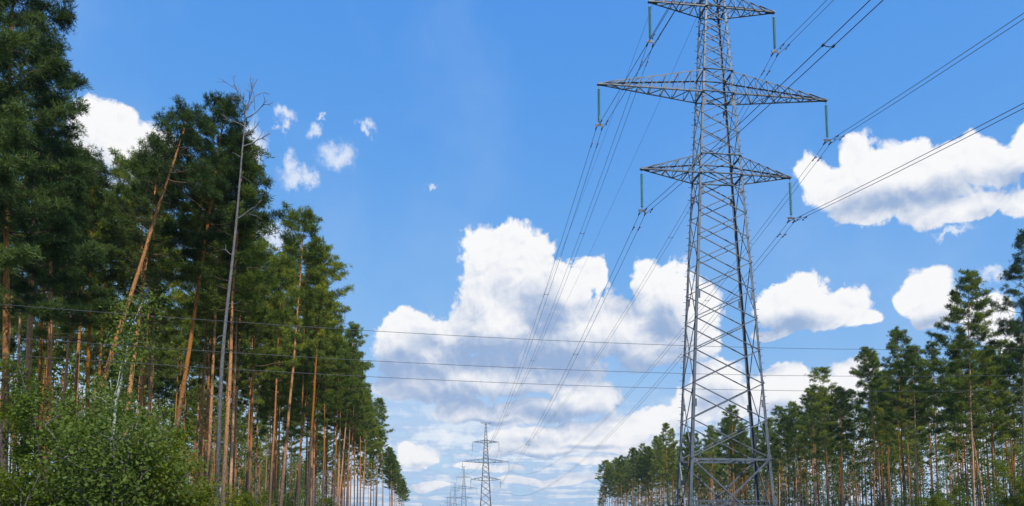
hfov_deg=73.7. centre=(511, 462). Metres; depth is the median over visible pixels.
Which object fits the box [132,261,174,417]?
pine tree
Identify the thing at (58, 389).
pine woods
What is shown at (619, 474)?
pine tree
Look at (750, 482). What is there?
pine tree
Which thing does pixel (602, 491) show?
pine tree
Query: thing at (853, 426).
pine tree
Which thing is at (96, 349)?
pine tree
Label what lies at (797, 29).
power cable
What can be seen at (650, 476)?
pine tree
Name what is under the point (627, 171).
earth wire
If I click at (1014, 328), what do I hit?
pine tree
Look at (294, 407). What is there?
pine tree
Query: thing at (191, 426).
pine tree
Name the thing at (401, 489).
pine tree
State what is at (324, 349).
pine tree
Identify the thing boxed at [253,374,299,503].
pine tree
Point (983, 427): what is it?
pine tree
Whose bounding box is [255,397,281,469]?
pine tree
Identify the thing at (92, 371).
pine tree
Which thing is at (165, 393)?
pine tree
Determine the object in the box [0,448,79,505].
leafy bush
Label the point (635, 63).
power cable
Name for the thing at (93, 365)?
pine tree
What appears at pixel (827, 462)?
pine tree
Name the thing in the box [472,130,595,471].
power cable
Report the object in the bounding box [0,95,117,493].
pine tree
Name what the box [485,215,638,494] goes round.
power cable
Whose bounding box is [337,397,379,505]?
pine tree
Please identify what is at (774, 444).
pine tree
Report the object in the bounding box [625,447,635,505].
pine tree
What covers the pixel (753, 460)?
lattice pylon
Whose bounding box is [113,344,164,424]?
pine tree
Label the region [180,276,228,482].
pine tree
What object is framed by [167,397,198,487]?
pine tree
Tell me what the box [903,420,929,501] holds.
pine tree
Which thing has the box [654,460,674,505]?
pine tree
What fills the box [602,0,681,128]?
power cable
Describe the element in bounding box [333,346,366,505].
pine tree
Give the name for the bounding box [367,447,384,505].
pine tree
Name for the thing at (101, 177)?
pine tree
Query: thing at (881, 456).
pine tree
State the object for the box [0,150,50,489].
pine tree
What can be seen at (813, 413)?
pine tree
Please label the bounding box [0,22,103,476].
pine tree
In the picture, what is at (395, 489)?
pine tree
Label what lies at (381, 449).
pine tree
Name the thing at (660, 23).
power cable
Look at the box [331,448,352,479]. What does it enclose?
pine tree
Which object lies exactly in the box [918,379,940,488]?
pine tree
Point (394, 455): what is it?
pine tree
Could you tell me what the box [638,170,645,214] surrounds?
insulator string
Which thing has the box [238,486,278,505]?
leafy bush
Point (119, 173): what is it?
pine tree
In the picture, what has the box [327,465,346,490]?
pine tree
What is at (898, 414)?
pine tree
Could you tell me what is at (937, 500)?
leafy bush
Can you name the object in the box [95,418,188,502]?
leafy bush
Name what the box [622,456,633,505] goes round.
pine tree
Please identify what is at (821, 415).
pine tree
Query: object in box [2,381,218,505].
leafy bush
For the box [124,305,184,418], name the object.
pine tree
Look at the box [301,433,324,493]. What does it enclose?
pine tree
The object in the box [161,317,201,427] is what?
pine tree
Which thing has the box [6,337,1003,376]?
distribution wire
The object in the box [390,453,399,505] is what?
pine tree
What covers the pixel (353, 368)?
pine tree
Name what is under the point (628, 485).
pine tree
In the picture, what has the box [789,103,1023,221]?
power cable
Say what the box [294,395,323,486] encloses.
pine tree
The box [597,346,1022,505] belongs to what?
pine woods
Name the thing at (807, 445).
pine tree
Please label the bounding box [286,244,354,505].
pine tree
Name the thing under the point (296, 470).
pine tree
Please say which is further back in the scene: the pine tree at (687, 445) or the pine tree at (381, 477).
the pine tree at (381, 477)
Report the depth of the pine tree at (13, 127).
22.54 m
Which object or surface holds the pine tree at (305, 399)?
on the ground
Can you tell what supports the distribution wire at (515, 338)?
attached to the utility pole
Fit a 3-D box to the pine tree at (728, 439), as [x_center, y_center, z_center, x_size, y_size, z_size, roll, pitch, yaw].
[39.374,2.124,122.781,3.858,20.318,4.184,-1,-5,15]
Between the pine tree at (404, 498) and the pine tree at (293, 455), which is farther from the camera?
the pine tree at (404, 498)
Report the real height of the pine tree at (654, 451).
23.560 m
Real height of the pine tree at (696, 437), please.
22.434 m
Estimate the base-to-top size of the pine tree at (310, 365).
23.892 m
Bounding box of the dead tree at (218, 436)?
[211,73,271,505]
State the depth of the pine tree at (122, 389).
77.66 m
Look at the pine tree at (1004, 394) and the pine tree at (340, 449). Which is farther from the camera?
the pine tree at (340, 449)
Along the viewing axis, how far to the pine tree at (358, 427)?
84.36 m
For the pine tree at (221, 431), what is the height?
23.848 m
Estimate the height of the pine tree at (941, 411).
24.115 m
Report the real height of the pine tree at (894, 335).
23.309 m
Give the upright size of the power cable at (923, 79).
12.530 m
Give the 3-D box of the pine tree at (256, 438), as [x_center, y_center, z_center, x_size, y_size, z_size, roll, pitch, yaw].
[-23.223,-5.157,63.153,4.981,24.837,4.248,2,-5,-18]
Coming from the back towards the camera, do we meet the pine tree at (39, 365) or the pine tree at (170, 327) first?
the pine tree at (170, 327)
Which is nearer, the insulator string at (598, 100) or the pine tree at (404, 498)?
the insulator string at (598, 100)
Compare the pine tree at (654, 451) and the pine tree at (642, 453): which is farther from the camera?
the pine tree at (642, 453)
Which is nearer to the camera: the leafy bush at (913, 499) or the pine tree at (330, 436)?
the leafy bush at (913, 499)
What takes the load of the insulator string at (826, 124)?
hanging from the lattice pylon at (753, 460)
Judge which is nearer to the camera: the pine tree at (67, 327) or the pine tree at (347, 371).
the pine tree at (67, 327)
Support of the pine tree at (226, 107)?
on the ground
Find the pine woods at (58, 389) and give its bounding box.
[0,321,343,503]
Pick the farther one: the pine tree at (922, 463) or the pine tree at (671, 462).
the pine tree at (671, 462)
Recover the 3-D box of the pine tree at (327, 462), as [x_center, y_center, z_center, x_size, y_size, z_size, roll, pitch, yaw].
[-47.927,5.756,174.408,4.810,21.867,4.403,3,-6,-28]
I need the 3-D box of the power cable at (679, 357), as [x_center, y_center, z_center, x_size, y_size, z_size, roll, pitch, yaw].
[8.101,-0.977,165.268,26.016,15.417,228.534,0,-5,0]
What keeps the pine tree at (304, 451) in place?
on the ground
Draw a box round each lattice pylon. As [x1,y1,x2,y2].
[453,466,473,505]
[462,422,507,505]
[597,0,827,505]
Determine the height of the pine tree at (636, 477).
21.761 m
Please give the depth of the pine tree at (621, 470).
208.86 m
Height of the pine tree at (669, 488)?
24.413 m
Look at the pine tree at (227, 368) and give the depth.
60.21 m
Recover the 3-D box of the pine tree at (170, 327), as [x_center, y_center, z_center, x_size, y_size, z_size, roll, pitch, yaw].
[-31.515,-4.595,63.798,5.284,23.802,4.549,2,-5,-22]
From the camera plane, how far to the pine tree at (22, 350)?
58.53 m
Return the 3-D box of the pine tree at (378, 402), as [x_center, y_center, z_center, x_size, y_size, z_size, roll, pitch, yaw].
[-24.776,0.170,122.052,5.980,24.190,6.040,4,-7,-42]
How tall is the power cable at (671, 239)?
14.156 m
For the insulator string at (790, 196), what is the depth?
52.18 m
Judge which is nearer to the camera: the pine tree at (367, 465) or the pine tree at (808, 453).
the pine tree at (808, 453)
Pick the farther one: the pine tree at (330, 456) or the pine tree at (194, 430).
the pine tree at (330, 456)
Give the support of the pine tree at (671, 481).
on the ground
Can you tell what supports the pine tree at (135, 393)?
on the ground
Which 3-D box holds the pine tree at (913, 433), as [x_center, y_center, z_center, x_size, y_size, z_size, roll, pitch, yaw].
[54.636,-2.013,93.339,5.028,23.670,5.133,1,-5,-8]
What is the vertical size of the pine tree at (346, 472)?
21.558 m
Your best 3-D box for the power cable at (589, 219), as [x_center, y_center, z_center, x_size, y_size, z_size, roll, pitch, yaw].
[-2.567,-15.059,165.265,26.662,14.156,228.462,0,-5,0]
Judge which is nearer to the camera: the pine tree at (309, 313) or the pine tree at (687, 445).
the pine tree at (309, 313)
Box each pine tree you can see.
[0,0,95,503]
[0,0,108,319]
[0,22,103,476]
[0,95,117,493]
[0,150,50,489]
[0,231,42,439]
[0,279,14,346]
[0,291,24,339]
[0,295,37,393]
[0,319,37,472]
[10,136,86,503]
[10,266,83,466]
[18,142,126,453]
[19,172,134,495]
[21,292,76,477]
[35,197,126,415]
[53,266,111,461]
[63,190,147,412]
[65,94,232,496]
[71,306,125,414]
[72,282,128,397]
[75,330,120,409]
[77,147,186,434]
[99,130,212,442]
[108,172,187,418]
[110,356,160,429]
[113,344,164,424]
[120,232,191,420]
[120,349,147,433]
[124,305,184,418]
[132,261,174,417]
[134,317,171,393]
[143,330,191,428]
[143,355,182,425]
[146,90,287,428]
[147,287,201,468]
[160,129,300,505]
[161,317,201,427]
[164,160,272,505]
[166,349,200,456]
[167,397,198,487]
[168,242,244,487]
[172,186,254,482]
[172,288,208,484]
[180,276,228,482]
[181,310,232,427]
[183,384,215,477]
[187,407,204,483]
[188,363,217,477]
[194,248,257,487]
[196,221,270,499]
[199,228,269,501]
[200,340,248,460]
[202,295,283,492]
[202,319,255,441]
[202,366,235,432]
[210,239,321,494]
[212,402,238,469]
[217,365,248,419]
[222,375,268,491]
[224,335,284,483]
[229,406,246,487]
[239,301,294,504]
[243,252,319,505]
[247,306,285,500]
[253,349,308,500]
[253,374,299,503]
[253,413,271,497]
[254,416,284,505]
[255,306,299,503]
[255,375,293,501]
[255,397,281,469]
[256,201,336,505]
[259,327,298,503]
[267,376,297,472]
[267,446,281,491]
[278,245,338,505]
[280,418,303,493]
[282,329,337,505]
[282,420,305,481]
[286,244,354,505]
[286,290,348,505]
[286,354,328,503]
[287,327,311,505]
[291,456,304,487]
[292,285,344,505]
[292,318,351,505]
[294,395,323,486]
[295,299,337,505]
[296,316,323,505]
[296,327,332,486]
[296,396,323,466]
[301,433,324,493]
[304,448,321,465]
[308,341,362,505]
[310,343,357,504]
[310,355,334,505]
[315,419,335,505]
[317,437,328,495]
[318,445,331,474]
[319,326,357,501]
[319,438,334,474]
[320,386,365,505]
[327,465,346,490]
[330,321,374,505]
[330,370,342,505]
[331,447,340,497]
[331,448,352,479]
[332,419,348,477]
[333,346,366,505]
[333,360,370,505]
[335,347,369,505]
[335,428,376,481]
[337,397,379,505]
[337,451,353,498]
[338,419,367,505]
[342,370,373,505]
[343,379,370,505]
[347,388,366,450]
[348,381,386,505]
[348,383,372,505]
[352,455,365,498]
[355,395,385,491]
[358,447,375,505]
[361,458,379,501]
[362,412,381,505]
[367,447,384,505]
[368,419,383,505]
[371,397,394,505]
[376,432,391,472]
[376,452,388,499]
[381,446,399,505]
[382,455,399,501]
[383,474,400,505]
[384,457,400,486]
[386,461,398,505]
[389,465,401,501]
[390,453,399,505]
[391,470,403,491]
[396,474,410,498]
[397,485,407,500]
[397,492,409,505]
[398,479,409,502]
[594,460,612,505]
[598,473,610,505]
[599,486,607,503]
[603,465,613,493]
[607,460,621,495]
[608,457,620,505]
[611,458,625,505]
[613,462,625,497]
[614,455,629,505]
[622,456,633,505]
[622,460,631,505]
[624,463,639,494]
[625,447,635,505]
[627,447,639,505]
[629,452,642,505]
[630,443,651,505]
[633,450,651,505]
[633,478,649,505]
[638,446,654,505]
[640,453,654,505]
[643,441,663,502]
[648,435,663,501]
[653,434,672,499]
[654,422,678,502]
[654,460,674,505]
[662,449,675,505]
[663,427,681,505]
[664,443,677,496]
[666,450,676,504]
[673,446,683,485]
[677,432,696,484]
[677,432,701,495]
[684,432,708,504]
[687,454,707,502]
[698,425,726,503]
[698,448,718,502]
[699,449,718,492]
[703,425,720,504]
[703,434,724,503]
[710,438,724,504]
[711,418,735,504]
[714,404,750,504]
[721,420,741,463]
[724,419,745,490]
[725,451,743,499]
[731,426,751,504]
[732,440,750,499]
[734,424,751,503]
[739,442,753,503]
[741,425,764,504]
[751,423,782,497]
[756,421,780,502]
[759,452,769,500]
[761,418,781,504]
[763,405,794,505]
[771,414,804,505]
[777,401,807,505]
[781,429,808,504]
[782,408,805,505]
[791,366,848,505]
[793,412,815,505]
[796,390,834,505]
[803,397,840,505]
[806,417,824,503]
[809,387,831,490]
[813,436,839,500]
[814,387,836,496]
[817,389,854,505]
[822,385,860,505]
[823,435,839,505]
[835,388,873,505]
[847,346,885,505]
[855,350,887,505]
[856,378,911,505]
[865,370,907,505]
[867,378,884,505]
[870,362,924,505]
[874,325,931,505]
[878,437,900,505]
[879,402,900,505]
[882,343,947,505]
[894,397,919,482]
[895,363,930,504]
[903,339,961,491]
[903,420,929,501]
[907,424,932,502]
[908,373,948,503]
[910,268,1013,505]
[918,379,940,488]
[934,395,963,504]
[936,361,967,500]
[940,336,990,505]
[941,374,998,505]
[943,398,969,501]
[960,350,998,505]
[964,355,1021,504]
[967,345,1017,505]
[972,354,1015,496]
[986,228,1023,480]
[986,341,1022,497]
[1000,309,1022,422]
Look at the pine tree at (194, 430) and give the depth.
109.80 m
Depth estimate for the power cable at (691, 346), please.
68.62 m
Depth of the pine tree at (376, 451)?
115.92 m
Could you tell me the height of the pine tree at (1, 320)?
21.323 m
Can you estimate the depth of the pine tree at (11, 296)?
46.26 m
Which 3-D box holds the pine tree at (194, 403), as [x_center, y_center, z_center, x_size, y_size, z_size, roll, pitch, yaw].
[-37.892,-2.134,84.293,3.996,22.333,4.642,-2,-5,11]
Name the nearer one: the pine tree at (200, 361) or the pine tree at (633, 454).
the pine tree at (200, 361)
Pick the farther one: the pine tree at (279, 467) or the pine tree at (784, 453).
the pine tree at (279, 467)
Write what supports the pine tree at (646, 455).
on the ground
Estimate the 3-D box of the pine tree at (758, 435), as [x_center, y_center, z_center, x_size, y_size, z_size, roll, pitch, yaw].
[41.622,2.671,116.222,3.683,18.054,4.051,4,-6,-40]
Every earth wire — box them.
[486,5,652,416]
[501,13,698,413]
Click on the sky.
(441, 148)
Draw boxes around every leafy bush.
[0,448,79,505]
[1,367,135,505]
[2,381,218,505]
[83,395,225,505]
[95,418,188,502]
[178,471,249,505]
[219,479,261,505]
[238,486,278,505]
[260,483,314,505]
[304,488,338,505]
[886,488,938,505]
[919,478,972,505]
[976,446,1023,505]
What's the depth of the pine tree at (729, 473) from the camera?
168.17 m
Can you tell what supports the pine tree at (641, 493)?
on the ground
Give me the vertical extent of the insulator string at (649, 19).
3.455 m
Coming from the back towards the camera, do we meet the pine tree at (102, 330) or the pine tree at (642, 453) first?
the pine tree at (642, 453)
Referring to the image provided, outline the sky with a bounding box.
[0,0,1023,505]
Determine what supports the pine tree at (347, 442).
on the ground
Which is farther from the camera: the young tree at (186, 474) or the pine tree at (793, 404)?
the pine tree at (793, 404)
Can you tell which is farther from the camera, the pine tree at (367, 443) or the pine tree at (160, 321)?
the pine tree at (367, 443)
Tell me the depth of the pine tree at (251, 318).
37.91 m
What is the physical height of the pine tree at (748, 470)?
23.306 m
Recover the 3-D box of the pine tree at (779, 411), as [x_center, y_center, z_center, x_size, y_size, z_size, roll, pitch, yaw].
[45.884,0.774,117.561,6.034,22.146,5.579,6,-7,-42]
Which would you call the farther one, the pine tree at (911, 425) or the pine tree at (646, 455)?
the pine tree at (646, 455)
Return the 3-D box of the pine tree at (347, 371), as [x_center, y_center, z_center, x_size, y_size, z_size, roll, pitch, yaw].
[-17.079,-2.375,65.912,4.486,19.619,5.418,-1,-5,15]
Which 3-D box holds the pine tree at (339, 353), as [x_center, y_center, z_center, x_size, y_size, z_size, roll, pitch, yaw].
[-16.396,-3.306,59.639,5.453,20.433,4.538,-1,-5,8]
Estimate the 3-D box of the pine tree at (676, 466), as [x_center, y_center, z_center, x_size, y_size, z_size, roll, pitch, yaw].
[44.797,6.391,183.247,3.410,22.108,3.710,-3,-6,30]
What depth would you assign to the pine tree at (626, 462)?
226.84 m
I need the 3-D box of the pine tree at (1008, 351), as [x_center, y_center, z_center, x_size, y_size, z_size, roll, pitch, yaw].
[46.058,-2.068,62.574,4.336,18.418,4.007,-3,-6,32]
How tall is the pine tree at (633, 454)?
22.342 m
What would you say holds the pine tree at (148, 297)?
on the ground
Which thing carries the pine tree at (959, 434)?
on the ground
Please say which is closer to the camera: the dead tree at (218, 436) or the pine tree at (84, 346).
the dead tree at (218, 436)
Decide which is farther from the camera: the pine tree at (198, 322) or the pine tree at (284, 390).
the pine tree at (284, 390)
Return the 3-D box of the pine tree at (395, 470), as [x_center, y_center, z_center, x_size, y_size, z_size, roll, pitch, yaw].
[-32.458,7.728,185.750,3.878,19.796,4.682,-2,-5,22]
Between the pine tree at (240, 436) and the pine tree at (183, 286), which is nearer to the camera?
the pine tree at (183, 286)
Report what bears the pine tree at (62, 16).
on the ground
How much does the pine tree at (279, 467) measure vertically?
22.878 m
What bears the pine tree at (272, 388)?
on the ground
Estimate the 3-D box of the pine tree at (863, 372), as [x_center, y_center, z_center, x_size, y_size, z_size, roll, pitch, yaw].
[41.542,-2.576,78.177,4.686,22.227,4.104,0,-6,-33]
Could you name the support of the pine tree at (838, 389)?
on the ground
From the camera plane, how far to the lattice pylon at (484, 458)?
278.67 m
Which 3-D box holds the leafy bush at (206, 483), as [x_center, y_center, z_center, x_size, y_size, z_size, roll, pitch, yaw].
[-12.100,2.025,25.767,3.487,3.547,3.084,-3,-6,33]
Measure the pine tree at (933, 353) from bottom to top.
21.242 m
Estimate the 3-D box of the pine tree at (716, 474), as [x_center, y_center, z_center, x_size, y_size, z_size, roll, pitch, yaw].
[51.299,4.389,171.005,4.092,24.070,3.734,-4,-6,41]
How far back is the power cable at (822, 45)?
29.80 m
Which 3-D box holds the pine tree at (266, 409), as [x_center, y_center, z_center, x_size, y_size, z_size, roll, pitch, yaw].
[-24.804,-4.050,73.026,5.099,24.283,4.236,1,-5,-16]
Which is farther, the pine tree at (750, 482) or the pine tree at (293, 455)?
the pine tree at (750, 482)
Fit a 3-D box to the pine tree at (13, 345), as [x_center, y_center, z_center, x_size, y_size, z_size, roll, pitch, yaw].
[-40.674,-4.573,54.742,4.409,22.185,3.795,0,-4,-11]
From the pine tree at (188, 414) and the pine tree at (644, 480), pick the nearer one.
the pine tree at (188, 414)
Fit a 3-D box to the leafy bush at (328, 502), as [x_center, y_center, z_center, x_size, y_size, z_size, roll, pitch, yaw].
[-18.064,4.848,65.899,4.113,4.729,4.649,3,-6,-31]
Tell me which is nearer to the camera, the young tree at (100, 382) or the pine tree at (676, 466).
the young tree at (100, 382)
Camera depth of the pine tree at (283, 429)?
83.13 m
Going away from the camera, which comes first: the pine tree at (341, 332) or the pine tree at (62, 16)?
the pine tree at (62, 16)
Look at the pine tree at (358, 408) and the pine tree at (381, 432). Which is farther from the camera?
the pine tree at (381, 432)
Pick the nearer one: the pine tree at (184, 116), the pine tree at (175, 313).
the pine tree at (184, 116)
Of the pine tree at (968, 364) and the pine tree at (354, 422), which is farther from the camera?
the pine tree at (354, 422)
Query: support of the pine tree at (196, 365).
on the ground
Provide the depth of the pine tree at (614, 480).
228.10 m
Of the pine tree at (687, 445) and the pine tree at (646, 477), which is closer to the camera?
the pine tree at (687, 445)
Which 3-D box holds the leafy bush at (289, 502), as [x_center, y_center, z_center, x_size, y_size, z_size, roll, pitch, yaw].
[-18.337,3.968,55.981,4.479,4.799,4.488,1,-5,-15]
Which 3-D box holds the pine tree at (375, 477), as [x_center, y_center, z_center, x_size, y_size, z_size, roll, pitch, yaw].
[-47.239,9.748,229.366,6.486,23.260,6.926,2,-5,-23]
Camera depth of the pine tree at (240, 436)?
93.48 m
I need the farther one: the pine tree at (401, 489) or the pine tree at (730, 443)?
the pine tree at (401, 489)
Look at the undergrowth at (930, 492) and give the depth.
119.88 m
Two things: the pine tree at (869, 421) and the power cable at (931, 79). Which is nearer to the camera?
the power cable at (931, 79)
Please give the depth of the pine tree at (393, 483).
170.68 m
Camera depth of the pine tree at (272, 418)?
85.25 m
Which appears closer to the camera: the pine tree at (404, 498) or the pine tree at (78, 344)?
the pine tree at (78, 344)
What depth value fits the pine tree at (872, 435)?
92.26 m
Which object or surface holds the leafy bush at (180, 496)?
on the ground
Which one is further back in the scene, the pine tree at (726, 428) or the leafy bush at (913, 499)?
the pine tree at (726, 428)
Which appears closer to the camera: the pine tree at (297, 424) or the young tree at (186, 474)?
the young tree at (186, 474)
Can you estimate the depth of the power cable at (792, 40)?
51.20 m
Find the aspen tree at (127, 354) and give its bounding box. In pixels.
[59,277,186,505]
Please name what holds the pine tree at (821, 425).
on the ground
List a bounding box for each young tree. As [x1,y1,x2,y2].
[0,352,59,505]
[43,352,144,497]
[86,365,160,505]
[150,429,207,505]
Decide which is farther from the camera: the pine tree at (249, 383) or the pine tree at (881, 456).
the pine tree at (881, 456)
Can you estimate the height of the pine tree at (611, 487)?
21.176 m
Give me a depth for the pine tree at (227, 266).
35.38 m
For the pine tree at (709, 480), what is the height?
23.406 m
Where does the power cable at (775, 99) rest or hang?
hanging from the insulator string at (641, 190)
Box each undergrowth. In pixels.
[7,429,352,505]
[636,469,1016,505]
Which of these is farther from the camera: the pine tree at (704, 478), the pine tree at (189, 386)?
the pine tree at (704, 478)
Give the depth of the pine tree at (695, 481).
183.10 m
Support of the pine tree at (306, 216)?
on the ground
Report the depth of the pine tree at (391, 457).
155.72 m
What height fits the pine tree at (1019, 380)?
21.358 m
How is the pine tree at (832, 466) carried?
on the ground
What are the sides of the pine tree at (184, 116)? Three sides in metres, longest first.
20.472 x 4.746 x 3.834 m
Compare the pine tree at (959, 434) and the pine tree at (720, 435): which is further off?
the pine tree at (720, 435)
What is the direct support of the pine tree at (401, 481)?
on the ground
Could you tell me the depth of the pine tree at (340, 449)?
131.21 m
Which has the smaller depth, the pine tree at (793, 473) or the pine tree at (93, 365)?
the pine tree at (93, 365)
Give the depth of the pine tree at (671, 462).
179.04 m
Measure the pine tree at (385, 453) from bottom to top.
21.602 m
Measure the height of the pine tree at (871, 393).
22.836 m
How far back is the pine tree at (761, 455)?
120.99 m
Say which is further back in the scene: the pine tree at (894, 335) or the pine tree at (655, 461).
the pine tree at (655, 461)
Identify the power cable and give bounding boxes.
[471,215,644,491]
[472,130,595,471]
[472,130,601,472]
[474,47,646,451]
[475,46,652,451]
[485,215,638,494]
[500,56,771,451]
[501,55,777,451]
[501,223,787,495]
[505,225,791,495]
[512,145,823,472]
[530,144,829,473]
[596,0,672,128]
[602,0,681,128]
[640,0,869,213]
[646,0,882,213]
[647,0,674,44]
[772,0,826,54]
[778,25,807,54]
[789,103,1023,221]
[795,108,1023,221]
[826,13,1023,142]
[830,19,1023,143]
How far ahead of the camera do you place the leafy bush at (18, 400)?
20.83 m
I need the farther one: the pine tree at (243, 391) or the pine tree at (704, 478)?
the pine tree at (704, 478)
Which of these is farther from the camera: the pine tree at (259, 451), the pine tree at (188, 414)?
the pine tree at (259, 451)
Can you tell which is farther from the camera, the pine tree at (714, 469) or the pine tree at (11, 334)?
the pine tree at (714, 469)
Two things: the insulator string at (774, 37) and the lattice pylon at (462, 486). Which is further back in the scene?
the lattice pylon at (462, 486)
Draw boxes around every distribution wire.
[0,304,984,349]
[2,354,999,390]
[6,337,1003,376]
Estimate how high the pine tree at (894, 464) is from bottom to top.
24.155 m
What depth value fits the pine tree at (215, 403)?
78.82 m
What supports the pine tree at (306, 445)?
on the ground
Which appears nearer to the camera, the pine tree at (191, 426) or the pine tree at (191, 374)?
the pine tree at (191, 374)
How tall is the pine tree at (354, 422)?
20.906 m
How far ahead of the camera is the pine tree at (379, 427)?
114.21 m
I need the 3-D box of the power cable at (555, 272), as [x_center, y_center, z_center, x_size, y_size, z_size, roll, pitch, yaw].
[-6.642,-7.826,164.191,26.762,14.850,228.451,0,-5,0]
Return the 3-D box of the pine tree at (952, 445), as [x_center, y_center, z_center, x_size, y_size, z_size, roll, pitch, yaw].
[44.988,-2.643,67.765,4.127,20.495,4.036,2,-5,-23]
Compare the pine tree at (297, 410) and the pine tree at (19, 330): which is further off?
the pine tree at (297, 410)
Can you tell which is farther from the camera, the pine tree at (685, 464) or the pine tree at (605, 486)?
the pine tree at (605, 486)
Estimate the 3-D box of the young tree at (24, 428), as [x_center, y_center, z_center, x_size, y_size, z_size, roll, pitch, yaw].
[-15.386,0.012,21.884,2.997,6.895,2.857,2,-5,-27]
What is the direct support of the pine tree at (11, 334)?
on the ground
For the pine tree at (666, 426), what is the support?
on the ground
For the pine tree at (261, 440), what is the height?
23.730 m
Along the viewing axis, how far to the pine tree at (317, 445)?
63.45 m
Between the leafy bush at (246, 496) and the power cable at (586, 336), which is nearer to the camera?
the leafy bush at (246, 496)
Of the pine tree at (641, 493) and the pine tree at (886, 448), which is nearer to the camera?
the pine tree at (886, 448)
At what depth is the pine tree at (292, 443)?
118.12 m
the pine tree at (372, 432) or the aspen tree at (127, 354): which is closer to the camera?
the aspen tree at (127, 354)
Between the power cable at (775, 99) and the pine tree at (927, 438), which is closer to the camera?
the power cable at (775, 99)
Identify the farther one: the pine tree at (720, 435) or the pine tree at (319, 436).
the pine tree at (720, 435)
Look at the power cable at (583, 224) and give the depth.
72.57 m
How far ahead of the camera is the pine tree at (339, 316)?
61.26 m
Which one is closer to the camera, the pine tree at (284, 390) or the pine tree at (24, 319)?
the pine tree at (24, 319)
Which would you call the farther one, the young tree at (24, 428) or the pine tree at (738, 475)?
the pine tree at (738, 475)
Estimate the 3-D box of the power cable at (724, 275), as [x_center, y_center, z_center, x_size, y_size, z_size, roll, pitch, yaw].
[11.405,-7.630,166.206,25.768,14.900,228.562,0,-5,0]
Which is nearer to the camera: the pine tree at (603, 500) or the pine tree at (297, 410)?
the pine tree at (297, 410)
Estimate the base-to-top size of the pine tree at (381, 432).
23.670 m
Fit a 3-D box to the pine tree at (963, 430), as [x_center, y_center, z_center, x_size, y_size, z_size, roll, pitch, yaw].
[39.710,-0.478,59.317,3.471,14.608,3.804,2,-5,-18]
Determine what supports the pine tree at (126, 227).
on the ground
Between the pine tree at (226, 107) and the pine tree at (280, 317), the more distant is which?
the pine tree at (280, 317)
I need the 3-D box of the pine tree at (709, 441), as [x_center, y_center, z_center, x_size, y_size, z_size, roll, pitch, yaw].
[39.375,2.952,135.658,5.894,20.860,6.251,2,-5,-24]
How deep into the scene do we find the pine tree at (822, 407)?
88.40 m
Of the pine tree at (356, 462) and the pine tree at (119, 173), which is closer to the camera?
the pine tree at (119, 173)
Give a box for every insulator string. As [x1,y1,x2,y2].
[595,85,602,129]
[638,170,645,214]
[646,2,653,46]
[771,13,778,56]
[787,179,795,222]
[823,101,831,144]
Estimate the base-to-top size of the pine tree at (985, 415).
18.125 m
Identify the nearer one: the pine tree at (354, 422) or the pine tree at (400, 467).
the pine tree at (354, 422)
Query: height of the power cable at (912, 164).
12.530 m
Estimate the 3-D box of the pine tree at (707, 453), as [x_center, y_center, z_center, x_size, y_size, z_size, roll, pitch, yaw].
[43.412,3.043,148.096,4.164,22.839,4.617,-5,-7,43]
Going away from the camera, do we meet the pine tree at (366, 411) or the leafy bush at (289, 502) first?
the leafy bush at (289, 502)
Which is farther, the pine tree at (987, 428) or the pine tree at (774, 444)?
the pine tree at (774, 444)
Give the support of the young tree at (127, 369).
on the ground
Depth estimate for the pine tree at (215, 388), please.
65.32 m
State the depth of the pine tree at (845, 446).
94.64 m
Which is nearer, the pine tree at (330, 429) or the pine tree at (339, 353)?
the pine tree at (339, 353)
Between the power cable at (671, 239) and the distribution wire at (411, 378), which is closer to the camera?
the distribution wire at (411, 378)
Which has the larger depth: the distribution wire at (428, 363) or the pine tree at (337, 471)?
the pine tree at (337, 471)
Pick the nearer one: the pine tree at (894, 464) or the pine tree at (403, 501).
the pine tree at (894, 464)
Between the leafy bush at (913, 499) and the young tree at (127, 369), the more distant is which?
the leafy bush at (913, 499)
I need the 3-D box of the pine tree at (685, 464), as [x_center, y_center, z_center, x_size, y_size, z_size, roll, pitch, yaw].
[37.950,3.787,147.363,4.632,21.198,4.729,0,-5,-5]
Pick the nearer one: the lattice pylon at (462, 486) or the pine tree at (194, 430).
the pine tree at (194, 430)
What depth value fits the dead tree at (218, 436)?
29.33 m
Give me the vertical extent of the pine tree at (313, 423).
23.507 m
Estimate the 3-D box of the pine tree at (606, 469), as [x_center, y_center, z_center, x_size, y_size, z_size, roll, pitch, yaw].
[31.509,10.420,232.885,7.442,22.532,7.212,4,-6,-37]
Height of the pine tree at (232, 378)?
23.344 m
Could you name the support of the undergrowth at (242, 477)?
on the ground
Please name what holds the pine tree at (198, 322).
on the ground
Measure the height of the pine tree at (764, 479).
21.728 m
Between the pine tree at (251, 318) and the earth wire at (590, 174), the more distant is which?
the earth wire at (590, 174)
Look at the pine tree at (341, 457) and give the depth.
86.81 m
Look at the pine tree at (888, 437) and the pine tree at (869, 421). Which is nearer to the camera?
the pine tree at (888, 437)
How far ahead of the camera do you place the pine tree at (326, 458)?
80.85 m
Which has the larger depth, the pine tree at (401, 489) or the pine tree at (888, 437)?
the pine tree at (401, 489)
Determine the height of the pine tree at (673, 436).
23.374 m
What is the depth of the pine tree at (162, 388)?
72.58 m
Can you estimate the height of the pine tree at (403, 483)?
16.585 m
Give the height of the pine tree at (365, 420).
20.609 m
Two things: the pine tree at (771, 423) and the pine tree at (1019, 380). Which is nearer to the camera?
the pine tree at (1019, 380)
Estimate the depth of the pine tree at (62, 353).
55.53 m
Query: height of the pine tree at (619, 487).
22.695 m
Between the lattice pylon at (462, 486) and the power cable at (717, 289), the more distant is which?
the lattice pylon at (462, 486)
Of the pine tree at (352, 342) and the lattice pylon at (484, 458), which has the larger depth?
the lattice pylon at (484, 458)

